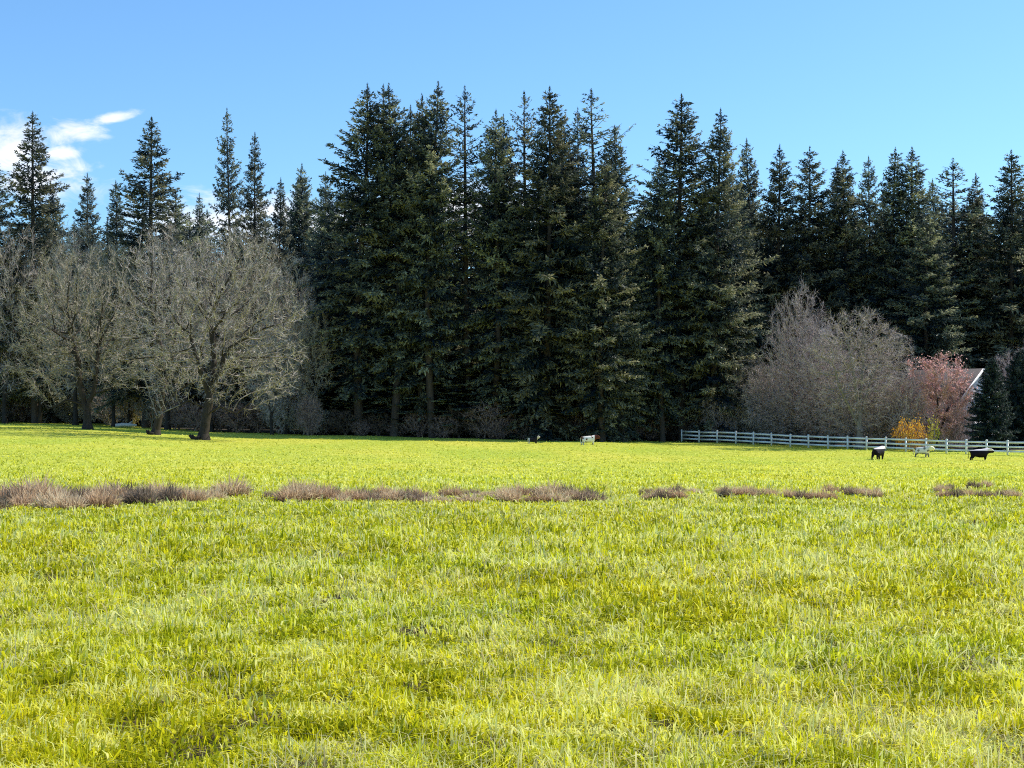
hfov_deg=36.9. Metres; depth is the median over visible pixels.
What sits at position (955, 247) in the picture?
conifer
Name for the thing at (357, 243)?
conifer
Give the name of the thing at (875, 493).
rush tussock
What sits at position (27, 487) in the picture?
rush tussock
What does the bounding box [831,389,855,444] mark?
bare shrub
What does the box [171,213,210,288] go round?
conifer
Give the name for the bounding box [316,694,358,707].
dead grass tuft
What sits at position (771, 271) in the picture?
conifer
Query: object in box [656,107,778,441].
conifer
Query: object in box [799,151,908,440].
conifer
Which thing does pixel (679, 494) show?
rush tussock
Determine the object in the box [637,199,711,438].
conifer
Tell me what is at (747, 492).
rush tussock
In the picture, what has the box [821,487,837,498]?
rush tussock
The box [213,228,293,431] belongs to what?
bare tree
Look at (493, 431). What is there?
bare shrub
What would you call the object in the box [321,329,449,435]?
bush
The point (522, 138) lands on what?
conifer
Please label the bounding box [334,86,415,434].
conifer
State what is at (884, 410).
bare tree
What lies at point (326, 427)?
bare shrub
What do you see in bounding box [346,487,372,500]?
rush tussock
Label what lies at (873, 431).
bare shrub
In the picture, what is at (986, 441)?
board fence
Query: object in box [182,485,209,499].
rush tussock
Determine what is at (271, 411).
bare tree
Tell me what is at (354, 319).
conifer
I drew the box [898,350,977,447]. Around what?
red tipped tree
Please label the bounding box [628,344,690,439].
conifer
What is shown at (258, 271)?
conifer
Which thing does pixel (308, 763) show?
dead grass tuft
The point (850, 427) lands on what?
bare tree
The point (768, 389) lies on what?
bare tree
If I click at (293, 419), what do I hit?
bare shrub
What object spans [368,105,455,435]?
conifer
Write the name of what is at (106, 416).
bare shrub
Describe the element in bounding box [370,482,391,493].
rush tussock
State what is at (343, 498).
rush tussock
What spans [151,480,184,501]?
rush tussock
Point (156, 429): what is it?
oak tree
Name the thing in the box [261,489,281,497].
rush tussock
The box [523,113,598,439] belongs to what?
conifer
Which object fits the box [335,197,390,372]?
conifer
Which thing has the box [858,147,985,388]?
conifer
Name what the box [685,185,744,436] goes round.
conifer
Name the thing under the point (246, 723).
dead grass tuft
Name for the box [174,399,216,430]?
bare shrub
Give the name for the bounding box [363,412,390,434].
bare shrub
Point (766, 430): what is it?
bare shrub
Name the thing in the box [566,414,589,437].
bare shrub
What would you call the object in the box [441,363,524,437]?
conifer
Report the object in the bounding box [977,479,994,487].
rush tussock
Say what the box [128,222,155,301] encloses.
conifer
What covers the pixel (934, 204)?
conifer
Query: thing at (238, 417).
bare shrub
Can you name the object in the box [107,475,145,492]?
rush tussock
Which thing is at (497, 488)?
rush tussock
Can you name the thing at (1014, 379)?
cedar tree
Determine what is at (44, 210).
conifer
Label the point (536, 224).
conifer
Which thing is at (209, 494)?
rush tussock
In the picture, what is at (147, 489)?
rush tussock
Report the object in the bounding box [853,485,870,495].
rush tussock
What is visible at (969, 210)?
conifer
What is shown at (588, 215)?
conifer
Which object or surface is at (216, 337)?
bare tree
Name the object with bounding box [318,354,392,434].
conifer
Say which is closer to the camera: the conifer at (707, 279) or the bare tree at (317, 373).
the bare tree at (317, 373)
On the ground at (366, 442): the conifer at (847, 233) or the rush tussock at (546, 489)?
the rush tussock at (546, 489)
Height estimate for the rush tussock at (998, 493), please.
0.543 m
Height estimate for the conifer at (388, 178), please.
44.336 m
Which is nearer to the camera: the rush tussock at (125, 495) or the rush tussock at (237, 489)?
the rush tussock at (125, 495)
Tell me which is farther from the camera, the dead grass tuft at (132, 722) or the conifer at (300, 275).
the conifer at (300, 275)
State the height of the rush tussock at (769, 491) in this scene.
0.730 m
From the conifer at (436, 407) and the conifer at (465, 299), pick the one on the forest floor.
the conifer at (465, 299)
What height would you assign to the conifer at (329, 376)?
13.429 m
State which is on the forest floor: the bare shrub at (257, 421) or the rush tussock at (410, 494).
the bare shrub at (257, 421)
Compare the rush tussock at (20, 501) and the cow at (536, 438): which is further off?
the cow at (536, 438)
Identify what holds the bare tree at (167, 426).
on the ground at (366, 442)
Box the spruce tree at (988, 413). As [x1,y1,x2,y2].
[963,357,1019,449]
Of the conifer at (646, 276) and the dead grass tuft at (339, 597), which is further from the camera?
the conifer at (646, 276)
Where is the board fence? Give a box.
[681,429,1023,454]
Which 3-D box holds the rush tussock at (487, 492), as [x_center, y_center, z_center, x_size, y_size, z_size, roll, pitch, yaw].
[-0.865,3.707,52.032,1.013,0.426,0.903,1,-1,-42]
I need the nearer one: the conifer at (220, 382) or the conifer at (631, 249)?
the conifer at (631, 249)
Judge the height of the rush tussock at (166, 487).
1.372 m
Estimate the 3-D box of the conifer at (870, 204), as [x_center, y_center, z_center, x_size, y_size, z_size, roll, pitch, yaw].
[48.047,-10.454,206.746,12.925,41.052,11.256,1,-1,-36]
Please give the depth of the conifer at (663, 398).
189.77 m
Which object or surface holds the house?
on the ground at (366, 442)
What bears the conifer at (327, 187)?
on the forest floor
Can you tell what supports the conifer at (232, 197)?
on the forest floor
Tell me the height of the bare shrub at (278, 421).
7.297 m
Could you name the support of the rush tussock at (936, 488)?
on the ground at (366, 442)
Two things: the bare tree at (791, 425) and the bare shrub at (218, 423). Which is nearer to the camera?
the bare tree at (791, 425)
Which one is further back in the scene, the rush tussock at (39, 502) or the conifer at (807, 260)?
the conifer at (807, 260)
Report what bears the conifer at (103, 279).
on the forest floor
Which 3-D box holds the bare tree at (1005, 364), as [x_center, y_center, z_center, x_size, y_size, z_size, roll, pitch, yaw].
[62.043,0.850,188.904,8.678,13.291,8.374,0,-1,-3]
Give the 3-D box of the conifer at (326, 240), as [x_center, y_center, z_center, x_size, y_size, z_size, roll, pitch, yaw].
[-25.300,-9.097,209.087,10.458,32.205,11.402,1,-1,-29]
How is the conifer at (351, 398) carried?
on the ground at (366, 442)
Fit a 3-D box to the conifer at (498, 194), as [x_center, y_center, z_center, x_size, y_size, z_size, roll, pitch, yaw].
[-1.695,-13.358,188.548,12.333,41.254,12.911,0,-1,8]
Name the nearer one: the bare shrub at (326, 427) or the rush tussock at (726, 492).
the rush tussock at (726, 492)
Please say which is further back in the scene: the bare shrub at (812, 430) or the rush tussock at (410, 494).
the bare shrub at (812, 430)
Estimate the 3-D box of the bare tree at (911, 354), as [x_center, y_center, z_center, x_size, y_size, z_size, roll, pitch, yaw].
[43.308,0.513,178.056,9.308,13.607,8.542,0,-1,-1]
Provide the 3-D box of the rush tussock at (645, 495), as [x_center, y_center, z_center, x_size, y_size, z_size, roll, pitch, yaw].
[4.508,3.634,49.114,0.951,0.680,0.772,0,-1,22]
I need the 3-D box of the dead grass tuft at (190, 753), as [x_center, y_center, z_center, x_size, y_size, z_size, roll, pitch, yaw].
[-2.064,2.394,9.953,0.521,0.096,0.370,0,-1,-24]
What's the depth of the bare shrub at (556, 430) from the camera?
186.86 m
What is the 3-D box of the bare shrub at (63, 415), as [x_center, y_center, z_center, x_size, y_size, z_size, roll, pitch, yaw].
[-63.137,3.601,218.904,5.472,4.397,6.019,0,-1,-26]
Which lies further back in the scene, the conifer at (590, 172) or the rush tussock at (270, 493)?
the conifer at (590, 172)
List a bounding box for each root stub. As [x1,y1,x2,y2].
[146,430,153,434]
[189,434,199,439]
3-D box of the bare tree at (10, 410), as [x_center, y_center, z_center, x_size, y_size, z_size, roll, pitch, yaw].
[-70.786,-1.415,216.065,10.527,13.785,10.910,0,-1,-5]
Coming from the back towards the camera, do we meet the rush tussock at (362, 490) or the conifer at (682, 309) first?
the conifer at (682, 309)
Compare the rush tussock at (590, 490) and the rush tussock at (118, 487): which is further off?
the rush tussock at (590, 490)
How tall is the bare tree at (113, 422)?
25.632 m
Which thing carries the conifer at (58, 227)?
on the ground at (366, 442)
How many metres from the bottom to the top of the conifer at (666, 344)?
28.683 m
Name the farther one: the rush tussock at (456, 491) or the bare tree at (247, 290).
the bare tree at (247, 290)
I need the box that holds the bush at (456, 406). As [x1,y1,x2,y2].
[388,351,511,437]
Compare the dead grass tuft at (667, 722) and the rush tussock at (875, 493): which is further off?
the rush tussock at (875, 493)
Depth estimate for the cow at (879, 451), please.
138.47 m
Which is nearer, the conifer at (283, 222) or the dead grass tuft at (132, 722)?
the dead grass tuft at (132, 722)
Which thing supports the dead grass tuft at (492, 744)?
on the ground at (366, 442)
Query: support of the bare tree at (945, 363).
on the forest floor
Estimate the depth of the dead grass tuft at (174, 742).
10.47 m
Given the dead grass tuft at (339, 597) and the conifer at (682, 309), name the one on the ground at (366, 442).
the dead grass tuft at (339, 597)
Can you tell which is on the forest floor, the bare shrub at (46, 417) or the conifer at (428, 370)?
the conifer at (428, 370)
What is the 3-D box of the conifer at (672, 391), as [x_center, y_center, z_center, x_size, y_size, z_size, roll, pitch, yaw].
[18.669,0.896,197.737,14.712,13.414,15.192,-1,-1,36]
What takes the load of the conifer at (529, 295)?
on the forest floor
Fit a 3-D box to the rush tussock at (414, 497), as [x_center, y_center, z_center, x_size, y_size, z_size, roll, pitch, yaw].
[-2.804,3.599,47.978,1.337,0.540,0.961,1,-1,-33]
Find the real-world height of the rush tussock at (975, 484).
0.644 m
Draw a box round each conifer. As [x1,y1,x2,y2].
[0,110,99,423]
[0,166,40,408]
[0,229,30,419]
[2,308,86,421]
[14,189,89,423]
[18,210,43,417]
[48,300,107,421]
[58,173,108,419]
[60,221,79,418]
[68,239,107,414]
[69,116,205,427]
[70,298,110,422]
[90,180,136,422]
[99,221,111,259]
[125,194,227,426]
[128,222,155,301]
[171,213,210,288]
[176,306,227,426]
[189,195,218,356]
[189,287,244,426]
[190,108,266,430]
[195,209,233,420]
[218,231,268,340]
[218,307,251,426]
[222,132,284,430]
[223,294,302,428]
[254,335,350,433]
[257,177,303,429]
[257,210,278,424]
[266,172,319,336]
[280,163,322,327]
[282,376,374,433]
[288,266,316,427]
[289,199,355,390]
[292,82,423,434]
[295,188,365,392]
[300,171,356,322]
[314,369,399,434]
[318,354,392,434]
[331,194,378,375]
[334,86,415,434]
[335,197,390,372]
[336,83,445,435]
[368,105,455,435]
[376,93,467,435]
[377,388,448,436]
[380,81,486,436]
[384,367,469,435]
[424,86,508,436]
[427,360,502,436]
[431,203,491,373]
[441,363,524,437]
[443,202,489,364]
[444,357,575,436]
[449,110,542,437]
[464,327,577,439]
[469,202,544,362]
[470,114,535,437]
[477,92,554,363]
[478,86,625,440]
[513,349,609,437]
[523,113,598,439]
[528,185,552,318]
[537,89,653,435]
[545,148,652,441]
[556,110,606,404]
[564,366,682,440]
[565,174,621,300]
[574,126,663,441]
[618,215,660,309]
[622,194,675,417]
[624,162,696,441]
[625,93,733,441]
[626,345,705,440]
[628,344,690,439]
[632,275,688,427]
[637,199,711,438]
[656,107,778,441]
[683,170,798,440]
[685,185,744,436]
[689,203,746,417]
[734,137,782,439]
[743,145,823,438]
[745,204,785,428]
[761,146,882,440]
[780,209,815,362]
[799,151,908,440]
[811,205,830,284]
[813,163,859,439]
[841,147,921,440]
[842,155,895,431]
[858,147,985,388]
[867,202,896,288]
[870,210,997,381]
[901,158,1004,362]
[916,178,972,359]
[935,202,957,296]
[943,173,1019,374]
[943,200,964,265]
[948,195,1000,368]
[951,150,1023,380]
[987,223,1006,359]
[993,200,1023,368]
[997,199,1021,344]
[1002,221,1023,293]
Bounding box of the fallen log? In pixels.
[115,421,136,426]
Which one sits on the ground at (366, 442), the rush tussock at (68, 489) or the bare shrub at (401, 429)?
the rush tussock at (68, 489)
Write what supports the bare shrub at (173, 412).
on the ground at (366, 442)
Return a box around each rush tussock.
[0,470,69,496]
[0,481,26,496]
[0,481,29,502]
[0,495,12,509]
[6,491,36,506]
[13,475,54,489]
[20,487,59,500]
[28,484,81,507]
[35,484,75,497]
[43,490,88,509]
[51,484,83,495]
[66,481,95,499]
[76,483,123,507]
[83,479,130,498]
[100,487,125,503]
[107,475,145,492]
[114,490,136,503]
[124,482,161,504]
[133,483,157,495]
[142,482,164,492]
[146,477,183,491]
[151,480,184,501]
[175,484,209,501]
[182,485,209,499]
[194,484,214,498]
[205,482,228,499]
[210,470,256,496]
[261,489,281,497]
[271,485,306,501]
[276,476,323,492]
[280,480,327,500]
[305,479,344,499]
[329,491,352,500]
[339,486,358,496]
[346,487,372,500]
[352,482,376,494]
[361,490,387,501]
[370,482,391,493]
[372,485,410,501]
[395,486,418,500]
[405,484,431,497]
[408,492,433,501]
[419,493,453,502]
[437,483,466,496]
[454,489,484,502]
[462,487,481,493]
[476,490,494,496]
[489,484,521,497]
[491,485,523,501]
[505,480,533,495]
[522,489,550,502]
[529,482,538,494]
[533,478,566,495]
[542,488,573,501]
[559,482,579,493]
[560,486,584,499]
[567,488,611,501]
[580,485,597,494]
[637,486,652,494]
[639,488,659,499]
[648,486,671,499]
[663,487,690,498]
[673,484,686,492]
[686,485,703,492]
[713,483,731,492]
[717,486,733,496]
[728,485,742,495]
[737,485,758,496]
[751,488,764,495]
[758,484,778,495]
[779,486,798,497]
[792,487,808,498]
[805,487,827,499]
[818,481,839,492]
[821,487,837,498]
[840,484,859,494]
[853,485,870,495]
[864,484,883,497]
[932,482,949,490]
[934,488,953,496]
[942,482,956,488]
[945,485,964,497]
[961,487,976,495]
[966,477,980,487]
[974,489,988,496]
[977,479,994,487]
[994,487,1009,495]
[1003,486,1023,497]
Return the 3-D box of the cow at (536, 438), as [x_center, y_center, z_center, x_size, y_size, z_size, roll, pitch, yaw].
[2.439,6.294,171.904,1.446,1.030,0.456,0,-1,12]
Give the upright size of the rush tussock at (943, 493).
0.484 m
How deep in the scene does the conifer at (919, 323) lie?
195.08 m
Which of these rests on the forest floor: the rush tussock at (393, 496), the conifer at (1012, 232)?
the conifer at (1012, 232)
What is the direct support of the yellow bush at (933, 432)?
on the ground at (366, 442)
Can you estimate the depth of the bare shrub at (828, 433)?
181.82 m
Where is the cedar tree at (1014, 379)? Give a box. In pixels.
[998,349,1023,448]
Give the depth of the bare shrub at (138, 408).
205.86 m
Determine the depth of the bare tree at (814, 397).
177.72 m
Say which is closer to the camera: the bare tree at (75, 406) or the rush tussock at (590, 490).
the rush tussock at (590, 490)
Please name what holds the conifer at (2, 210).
on the ground at (366, 442)
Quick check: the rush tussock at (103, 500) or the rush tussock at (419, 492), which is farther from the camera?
the rush tussock at (419, 492)
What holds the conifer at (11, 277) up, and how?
on the forest floor
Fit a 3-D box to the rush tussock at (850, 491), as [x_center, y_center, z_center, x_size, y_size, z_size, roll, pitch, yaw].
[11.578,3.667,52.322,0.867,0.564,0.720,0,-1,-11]
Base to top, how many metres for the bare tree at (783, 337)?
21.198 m
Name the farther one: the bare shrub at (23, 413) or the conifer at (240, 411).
the conifer at (240, 411)
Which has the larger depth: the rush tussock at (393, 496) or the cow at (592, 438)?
the cow at (592, 438)
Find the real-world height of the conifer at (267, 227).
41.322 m
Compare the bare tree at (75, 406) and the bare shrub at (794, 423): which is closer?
the bare shrub at (794, 423)
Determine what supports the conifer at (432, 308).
on the forest floor
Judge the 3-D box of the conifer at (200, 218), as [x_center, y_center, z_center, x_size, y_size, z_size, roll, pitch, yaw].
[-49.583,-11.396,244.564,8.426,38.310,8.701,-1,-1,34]
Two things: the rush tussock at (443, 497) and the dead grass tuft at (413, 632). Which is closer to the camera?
the dead grass tuft at (413, 632)
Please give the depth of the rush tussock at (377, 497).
47.91 m
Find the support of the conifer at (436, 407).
on the ground at (366, 442)
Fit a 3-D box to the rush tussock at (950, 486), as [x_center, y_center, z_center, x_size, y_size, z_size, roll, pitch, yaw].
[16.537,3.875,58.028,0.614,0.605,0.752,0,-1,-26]
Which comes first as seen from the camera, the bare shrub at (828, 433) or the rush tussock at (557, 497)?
the rush tussock at (557, 497)
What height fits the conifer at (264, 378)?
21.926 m
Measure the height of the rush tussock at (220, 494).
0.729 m
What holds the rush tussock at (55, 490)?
on the ground at (366, 442)
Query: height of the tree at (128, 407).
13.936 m
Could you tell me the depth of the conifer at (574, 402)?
188.88 m
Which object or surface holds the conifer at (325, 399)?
on the ground at (366, 442)
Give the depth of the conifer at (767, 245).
223.67 m
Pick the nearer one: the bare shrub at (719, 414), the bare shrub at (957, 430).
the bare shrub at (957, 430)
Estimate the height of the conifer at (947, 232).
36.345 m
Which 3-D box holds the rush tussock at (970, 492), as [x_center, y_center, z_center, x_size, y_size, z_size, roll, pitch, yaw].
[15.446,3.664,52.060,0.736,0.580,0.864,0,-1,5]
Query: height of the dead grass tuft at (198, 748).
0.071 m
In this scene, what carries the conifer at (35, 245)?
on the forest floor
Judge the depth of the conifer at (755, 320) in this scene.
196.98 m
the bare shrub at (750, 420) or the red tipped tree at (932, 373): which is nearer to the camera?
the red tipped tree at (932, 373)
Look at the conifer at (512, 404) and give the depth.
186.44 m
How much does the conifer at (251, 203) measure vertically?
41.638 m
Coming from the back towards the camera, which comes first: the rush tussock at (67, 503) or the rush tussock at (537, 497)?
the rush tussock at (537, 497)
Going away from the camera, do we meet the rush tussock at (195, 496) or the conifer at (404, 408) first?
the rush tussock at (195, 496)
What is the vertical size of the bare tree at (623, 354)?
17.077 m
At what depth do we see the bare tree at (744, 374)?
191.66 m
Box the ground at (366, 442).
[0,414,1023,767]
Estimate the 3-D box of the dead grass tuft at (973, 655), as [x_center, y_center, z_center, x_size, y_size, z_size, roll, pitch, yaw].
[3.954,2.459,13.734,0.965,0.182,1.392,0,-1,-22]
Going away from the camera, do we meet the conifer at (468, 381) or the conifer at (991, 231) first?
the conifer at (468, 381)
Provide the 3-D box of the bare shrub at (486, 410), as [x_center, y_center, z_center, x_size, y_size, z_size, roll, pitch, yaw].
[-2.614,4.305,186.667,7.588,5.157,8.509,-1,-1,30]
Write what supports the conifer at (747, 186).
on the forest floor
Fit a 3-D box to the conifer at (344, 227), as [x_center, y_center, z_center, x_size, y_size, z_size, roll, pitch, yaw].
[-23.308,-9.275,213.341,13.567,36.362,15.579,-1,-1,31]
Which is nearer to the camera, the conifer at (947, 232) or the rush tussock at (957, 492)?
the rush tussock at (957, 492)
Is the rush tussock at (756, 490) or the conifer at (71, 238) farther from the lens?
the conifer at (71, 238)
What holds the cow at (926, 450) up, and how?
on the ground at (366, 442)
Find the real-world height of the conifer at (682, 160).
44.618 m
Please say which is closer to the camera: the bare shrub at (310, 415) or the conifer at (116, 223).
the bare shrub at (310, 415)
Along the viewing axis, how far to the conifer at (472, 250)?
217.48 m
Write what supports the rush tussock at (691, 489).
on the ground at (366, 442)
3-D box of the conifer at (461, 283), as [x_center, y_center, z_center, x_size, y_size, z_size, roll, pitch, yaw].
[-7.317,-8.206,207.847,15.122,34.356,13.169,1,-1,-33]
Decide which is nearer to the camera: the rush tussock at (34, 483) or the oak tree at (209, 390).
the rush tussock at (34, 483)
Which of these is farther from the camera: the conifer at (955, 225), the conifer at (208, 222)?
the conifer at (208, 222)
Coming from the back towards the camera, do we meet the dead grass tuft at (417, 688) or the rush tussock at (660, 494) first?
the rush tussock at (660, 494)
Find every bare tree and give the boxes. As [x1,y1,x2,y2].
[0,221,49,423]
[0,335,42,422]
[1,232,75,423]
[33,220,120,424]
[77,237,149,426]
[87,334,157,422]
[123,218,209,429]
[168,239,254,431]
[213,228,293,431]
[243,319,302,434]
[251,254,321,433]
[280,299,333,434]
[554,356,596,439]
[563,304,633,440]
[710,349,768,439]
[726,358,789,440]
[742,356,805,441]
[752,380,815,444]
[760,280,833,442]
[776,306,856,443]
[791,336,865,444]
[799,306,914,448]
[812,372,891,447]
[855,330,921,445]
[866,368,929,446]
[925,360,967,368]
[994,347,1023,414]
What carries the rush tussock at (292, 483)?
on the ground at (366, 442)
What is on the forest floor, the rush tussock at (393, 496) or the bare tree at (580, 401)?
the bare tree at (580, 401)
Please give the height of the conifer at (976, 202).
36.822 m
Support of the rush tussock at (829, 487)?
on the ground at (366, 442)
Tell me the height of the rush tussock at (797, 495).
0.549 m
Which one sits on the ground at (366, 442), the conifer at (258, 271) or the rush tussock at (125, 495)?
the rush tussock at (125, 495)
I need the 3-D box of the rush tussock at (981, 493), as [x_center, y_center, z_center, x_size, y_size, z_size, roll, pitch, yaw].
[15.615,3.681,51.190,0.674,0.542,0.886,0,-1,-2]
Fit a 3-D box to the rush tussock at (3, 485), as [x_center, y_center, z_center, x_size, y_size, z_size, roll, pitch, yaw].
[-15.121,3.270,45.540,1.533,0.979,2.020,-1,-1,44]
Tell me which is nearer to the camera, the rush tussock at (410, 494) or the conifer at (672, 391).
the rush tussock at (410, 494)
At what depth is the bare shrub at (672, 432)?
194.43 m
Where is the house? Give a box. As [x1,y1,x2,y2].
[898,368,998,446]
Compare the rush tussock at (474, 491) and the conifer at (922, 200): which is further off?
the conifer at (922, 200)
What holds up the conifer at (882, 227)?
on the forest floor
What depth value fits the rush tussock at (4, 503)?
41.74 m
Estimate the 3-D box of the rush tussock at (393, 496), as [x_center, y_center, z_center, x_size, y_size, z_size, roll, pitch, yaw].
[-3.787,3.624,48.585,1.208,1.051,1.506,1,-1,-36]
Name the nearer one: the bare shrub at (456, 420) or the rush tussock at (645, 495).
the rush tussock at (645, 495)
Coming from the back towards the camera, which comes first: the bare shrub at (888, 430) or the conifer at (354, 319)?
the conifer at (354, 319)
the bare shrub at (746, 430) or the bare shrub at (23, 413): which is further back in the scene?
the bare shrub at (23, 413)
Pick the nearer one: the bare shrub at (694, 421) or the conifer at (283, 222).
the bare shrub at (694, 421)
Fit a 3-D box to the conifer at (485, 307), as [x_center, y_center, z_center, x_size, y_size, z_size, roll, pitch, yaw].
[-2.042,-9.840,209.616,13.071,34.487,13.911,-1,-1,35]
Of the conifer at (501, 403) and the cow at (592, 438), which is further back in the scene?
the conifer at (501, 403)
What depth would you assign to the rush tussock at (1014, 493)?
51.16 m
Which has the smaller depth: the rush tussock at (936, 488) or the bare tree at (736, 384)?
the rush tussock at (936, 488)
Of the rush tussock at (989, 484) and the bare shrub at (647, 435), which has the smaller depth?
the rush tussock at (989, 484)
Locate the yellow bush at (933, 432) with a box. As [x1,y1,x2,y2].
[928,415,944,450]
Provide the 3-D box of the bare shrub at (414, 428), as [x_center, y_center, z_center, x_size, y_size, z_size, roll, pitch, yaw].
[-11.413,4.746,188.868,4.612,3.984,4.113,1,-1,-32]
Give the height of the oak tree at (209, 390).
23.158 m
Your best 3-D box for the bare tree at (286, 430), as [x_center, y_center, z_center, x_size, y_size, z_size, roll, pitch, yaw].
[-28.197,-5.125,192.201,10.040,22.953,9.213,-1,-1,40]
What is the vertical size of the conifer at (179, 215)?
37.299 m
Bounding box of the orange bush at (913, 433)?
[891,416,928,450]
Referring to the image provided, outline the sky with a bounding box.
[0,0,1023,277]
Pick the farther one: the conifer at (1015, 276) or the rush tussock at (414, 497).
the conifer at (1015, 276)
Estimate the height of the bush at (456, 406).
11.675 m
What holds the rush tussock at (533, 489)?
on the ground at (366, 442)
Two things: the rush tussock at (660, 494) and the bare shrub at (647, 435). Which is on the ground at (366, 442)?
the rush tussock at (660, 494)
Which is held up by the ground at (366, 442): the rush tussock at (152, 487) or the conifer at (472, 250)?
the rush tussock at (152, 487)
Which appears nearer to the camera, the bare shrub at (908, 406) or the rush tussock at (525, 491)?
the rush tussock at (525, 491)
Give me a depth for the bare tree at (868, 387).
169.49 m
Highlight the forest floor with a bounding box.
[1,419,1023,449]
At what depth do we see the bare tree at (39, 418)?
211.23 m
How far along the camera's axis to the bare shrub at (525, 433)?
185.56 m
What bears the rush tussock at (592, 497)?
on the ground at (366, 442)
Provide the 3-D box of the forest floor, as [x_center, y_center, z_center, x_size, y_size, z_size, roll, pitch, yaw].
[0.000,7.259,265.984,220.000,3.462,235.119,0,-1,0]
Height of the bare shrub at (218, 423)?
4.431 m
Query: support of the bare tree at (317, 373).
on the forest floor
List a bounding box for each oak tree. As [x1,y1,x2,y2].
[0,242,149,429]
[98,230,208,434]
[130,223,315,439]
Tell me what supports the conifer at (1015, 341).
on the forest floor
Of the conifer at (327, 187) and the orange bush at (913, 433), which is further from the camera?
the conifer at (327, 187)
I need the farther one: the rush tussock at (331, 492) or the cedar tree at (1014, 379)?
the cedar tree at (1014, 379)
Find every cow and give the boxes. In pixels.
[527,436,539,443]
[580,435,599,444]
[871,446,886,459]
[913,446,934,456]
[968,448,993,459]
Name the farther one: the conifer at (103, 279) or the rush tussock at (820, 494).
the conifer at (103, 279)
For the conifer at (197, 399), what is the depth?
228.73 m
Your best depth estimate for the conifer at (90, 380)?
230.74 m
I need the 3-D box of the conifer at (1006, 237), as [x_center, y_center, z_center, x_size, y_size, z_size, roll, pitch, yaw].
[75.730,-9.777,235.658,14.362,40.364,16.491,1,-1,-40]
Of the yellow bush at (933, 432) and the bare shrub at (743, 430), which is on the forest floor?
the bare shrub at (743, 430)
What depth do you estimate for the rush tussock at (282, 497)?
46.93 m
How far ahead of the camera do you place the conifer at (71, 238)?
279.89 m
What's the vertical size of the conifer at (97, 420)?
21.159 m
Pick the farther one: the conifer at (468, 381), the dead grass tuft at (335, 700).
the conifer at (468, 381)
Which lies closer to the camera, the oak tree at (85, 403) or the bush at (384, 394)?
the oak tree at (85, 403)
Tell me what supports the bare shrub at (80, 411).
on the ground at (366, 442)
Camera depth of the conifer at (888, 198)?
202.57 m
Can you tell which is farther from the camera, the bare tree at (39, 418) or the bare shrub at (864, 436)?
the bare tree at (39, 418)
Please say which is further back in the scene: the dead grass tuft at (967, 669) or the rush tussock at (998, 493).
the rush tussock at (998, 493)
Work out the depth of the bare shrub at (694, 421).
195.01 m
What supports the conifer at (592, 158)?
on the forest floor
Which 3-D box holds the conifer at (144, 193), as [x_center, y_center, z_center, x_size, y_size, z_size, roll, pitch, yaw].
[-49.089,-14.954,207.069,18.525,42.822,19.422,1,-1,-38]
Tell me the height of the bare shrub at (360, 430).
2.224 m
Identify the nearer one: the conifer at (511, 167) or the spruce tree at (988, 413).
the spruce tree at (988, 413)
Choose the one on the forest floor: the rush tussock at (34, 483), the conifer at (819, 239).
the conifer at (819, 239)
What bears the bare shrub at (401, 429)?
on the forest floor
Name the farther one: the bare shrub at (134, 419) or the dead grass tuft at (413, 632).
the bare shrub at (134, 419)
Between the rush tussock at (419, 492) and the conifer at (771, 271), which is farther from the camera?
the conifer at (771, 271)
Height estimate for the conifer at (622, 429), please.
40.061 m
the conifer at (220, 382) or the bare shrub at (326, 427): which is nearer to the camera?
the bare shrub at (326, 427)
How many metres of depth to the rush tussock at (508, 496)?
47.96 m
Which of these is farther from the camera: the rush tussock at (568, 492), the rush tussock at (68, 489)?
the rush tussock at (568, 492)
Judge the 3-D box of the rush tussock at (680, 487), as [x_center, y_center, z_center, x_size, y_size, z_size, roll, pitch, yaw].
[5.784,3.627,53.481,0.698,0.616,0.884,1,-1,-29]
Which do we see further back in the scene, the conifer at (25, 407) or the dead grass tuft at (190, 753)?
the conifer at (25, 407)
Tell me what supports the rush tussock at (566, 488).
on the ground at (366, 442)
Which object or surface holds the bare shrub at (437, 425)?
on the forest floor
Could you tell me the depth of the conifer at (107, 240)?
283.35 m
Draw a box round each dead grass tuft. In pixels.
[93,717,163,731]
[161,745,213,759]
[170,732,235,744]
[180,744,229,754]
[199,694,274,707]
[225,712,282,730]
[275,756,343,767]
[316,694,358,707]
[321,593,357,601]
[374,682,432,694]
[391,626,436,637]
[468,734,523,750]
[638,718,677,727]
[917,647,1010,669]
[948,665,979,675]
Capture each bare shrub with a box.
[6,396,30,421]
[24,397,67,422]
[52,398,82,423]
[65,381,109,421]
[91,392,127,424]
[115,383,141,423]
[129,389,177,427]
[162,395,196,429]
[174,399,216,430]
[201,403,234,431]
[216,400,261,432]
[244,400,273,432]
[255,383,305,433]
[280,401,332,434]
[292,393,323,435]
[302,422,338,433]
[324,408,367,434]
[351,420,374,434]
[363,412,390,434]
[383,421,410,435]
[401,410,436,436]
[427,414,461,437]
[443,404,470,437]
[460,411,491,437]
[461,399,515,437]
[483,421,512,438]
[509,415,534,439]
[538,413,573,439]
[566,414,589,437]
[624,419,645,439]
[637,407,670,439]
[665,422,693,440]
[686,406,710,438]
[697,391,741,441]
[715,408,761,439]
[726,398,765,440]
[740,374,783,440]
[755,413,801,441]
[776,392,815,443]
[786,391,836,443]
[810,379,851,443]
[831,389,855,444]
[836,393,882,444]
[861,384,899,445]
[875,408,916,446]
[886,372,927,447]
[941,393,973,444]
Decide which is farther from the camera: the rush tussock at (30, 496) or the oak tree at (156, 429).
the oak tree at (156, 429)
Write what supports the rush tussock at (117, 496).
on the ground at (366, 442)
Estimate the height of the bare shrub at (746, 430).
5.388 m

